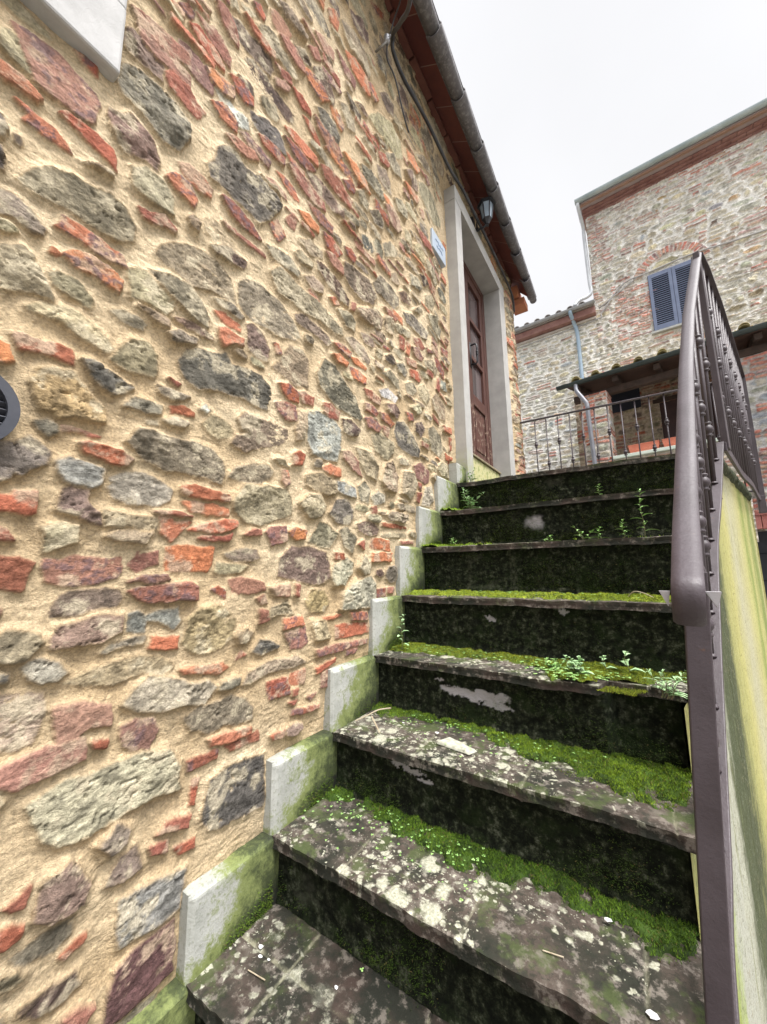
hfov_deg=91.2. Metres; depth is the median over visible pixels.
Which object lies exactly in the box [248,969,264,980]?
twig
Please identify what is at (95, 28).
window frame
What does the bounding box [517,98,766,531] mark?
tall house
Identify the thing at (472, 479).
weed
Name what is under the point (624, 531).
weed
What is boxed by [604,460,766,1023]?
stair side wall
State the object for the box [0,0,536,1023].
stone house
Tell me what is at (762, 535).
garage door
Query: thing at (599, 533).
weed
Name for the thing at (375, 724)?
twig
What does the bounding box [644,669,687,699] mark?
weed
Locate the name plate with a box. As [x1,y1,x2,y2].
[430,228,445,268]
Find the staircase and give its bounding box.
[127,448,728,1023]
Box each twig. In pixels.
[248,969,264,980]
[355,707,390,720]
[371,716,379,732]
[543,950,563,957]
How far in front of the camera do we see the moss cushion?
0.94 m
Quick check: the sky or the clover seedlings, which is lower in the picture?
the clover seedlings
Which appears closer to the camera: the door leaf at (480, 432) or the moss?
the moss
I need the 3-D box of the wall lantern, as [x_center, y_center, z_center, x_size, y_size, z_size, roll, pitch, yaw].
[0.840,-2.521,3.189,0.224,0.263,0.152,-6,-10,33]
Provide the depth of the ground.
2.19 m
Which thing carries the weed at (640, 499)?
on the staircase
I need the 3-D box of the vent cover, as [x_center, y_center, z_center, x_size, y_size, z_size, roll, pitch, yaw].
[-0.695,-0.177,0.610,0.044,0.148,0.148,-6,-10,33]
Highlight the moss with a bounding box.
[220,462,700,1012]
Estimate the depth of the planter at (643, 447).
6.42 m
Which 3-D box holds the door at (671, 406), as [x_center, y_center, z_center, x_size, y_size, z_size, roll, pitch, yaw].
[6.004,-1.543,7.332,0.850,1.470,0.050,-8,-11,41]
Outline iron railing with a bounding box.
[520,250,766,1023]
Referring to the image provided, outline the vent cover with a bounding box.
[0,376,20,439]
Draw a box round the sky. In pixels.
[433,0,766,327]
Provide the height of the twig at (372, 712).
0.031 m
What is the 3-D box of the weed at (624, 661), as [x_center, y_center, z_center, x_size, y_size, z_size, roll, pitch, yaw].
[0.742,0.460,1.134,0.044,0.072,0.074,4,-10,-31]
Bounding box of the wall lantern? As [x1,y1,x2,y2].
[470,196,495,231]
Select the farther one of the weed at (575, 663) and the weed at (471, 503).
the weed at (471, 503)
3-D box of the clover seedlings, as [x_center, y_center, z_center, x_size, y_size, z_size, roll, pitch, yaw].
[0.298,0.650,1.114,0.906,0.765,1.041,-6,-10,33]
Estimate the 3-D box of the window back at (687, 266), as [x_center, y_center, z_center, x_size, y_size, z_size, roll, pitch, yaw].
[6.698,-4.957,8.630,0.900,1.450,0.048,-7,-11,36]
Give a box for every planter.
[628,440,659,452]
[661,437,675,446]
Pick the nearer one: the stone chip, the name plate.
the stone chip
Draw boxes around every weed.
[397,614,408,649]
[460,487,483,508]
[467,467,477,481]
[543,535,560,541]
[543,657,568,669]
[562,655,594,674]
[571,526,598,539]
[591,526,607,537]
[601,655,615,668]
[619,519,631,537]
[621,651,645,672]
[631,489,657,536]
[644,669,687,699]
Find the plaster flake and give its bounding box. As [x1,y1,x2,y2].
[646,1009,659,1019]
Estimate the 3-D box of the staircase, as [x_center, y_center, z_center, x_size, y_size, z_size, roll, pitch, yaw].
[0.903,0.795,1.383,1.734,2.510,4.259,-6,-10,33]
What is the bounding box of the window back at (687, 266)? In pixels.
[647,266,689,330]
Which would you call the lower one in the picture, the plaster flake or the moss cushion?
the plaster flake
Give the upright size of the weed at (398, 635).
0.149 m
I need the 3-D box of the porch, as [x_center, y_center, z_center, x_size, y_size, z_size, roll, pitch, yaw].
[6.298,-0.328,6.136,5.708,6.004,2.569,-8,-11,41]
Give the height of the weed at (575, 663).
0.055 m
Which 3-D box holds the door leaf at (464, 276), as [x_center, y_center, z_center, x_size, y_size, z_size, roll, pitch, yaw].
[0.602,-1.346,3.092,0.044,1.805,0.449,-6,-10,33]
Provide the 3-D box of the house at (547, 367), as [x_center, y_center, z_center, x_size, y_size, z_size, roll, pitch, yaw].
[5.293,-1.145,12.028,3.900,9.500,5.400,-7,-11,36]
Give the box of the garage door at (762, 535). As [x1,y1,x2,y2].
[757,531,766,598]
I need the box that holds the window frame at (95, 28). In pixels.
[20,0,126,82]
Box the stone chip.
[437,737,476,754]
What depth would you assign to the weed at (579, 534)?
1.62 m
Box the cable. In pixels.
[390,0,514,312]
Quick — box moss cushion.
[324,508,696,960]
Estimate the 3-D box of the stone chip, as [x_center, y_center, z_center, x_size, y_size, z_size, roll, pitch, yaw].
[0.215,0.689,1.106,0.055,0.011,0.109,6,-11,-38]
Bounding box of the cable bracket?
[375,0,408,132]
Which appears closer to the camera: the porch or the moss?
the moss
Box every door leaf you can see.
[464,269,489,463]
[464,276,472,443]
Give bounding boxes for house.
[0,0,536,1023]
[514,299,601,472]
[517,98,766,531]
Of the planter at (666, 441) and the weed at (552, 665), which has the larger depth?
the planter at (666, 441)
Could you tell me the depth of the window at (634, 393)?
8.04 m
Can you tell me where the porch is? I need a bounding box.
[556,320,766,598]
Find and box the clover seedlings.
[302,589,640,971]
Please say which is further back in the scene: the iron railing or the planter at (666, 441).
the planter at (666, 441)
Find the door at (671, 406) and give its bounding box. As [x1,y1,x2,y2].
[659,391,717,439]
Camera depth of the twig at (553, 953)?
0.69 m
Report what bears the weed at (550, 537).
on the staircase
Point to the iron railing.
(695, 578)
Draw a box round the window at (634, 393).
[611,388,640,412]
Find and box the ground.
[688,852,697,921]
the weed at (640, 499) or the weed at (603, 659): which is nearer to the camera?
the weed at (603, 659)

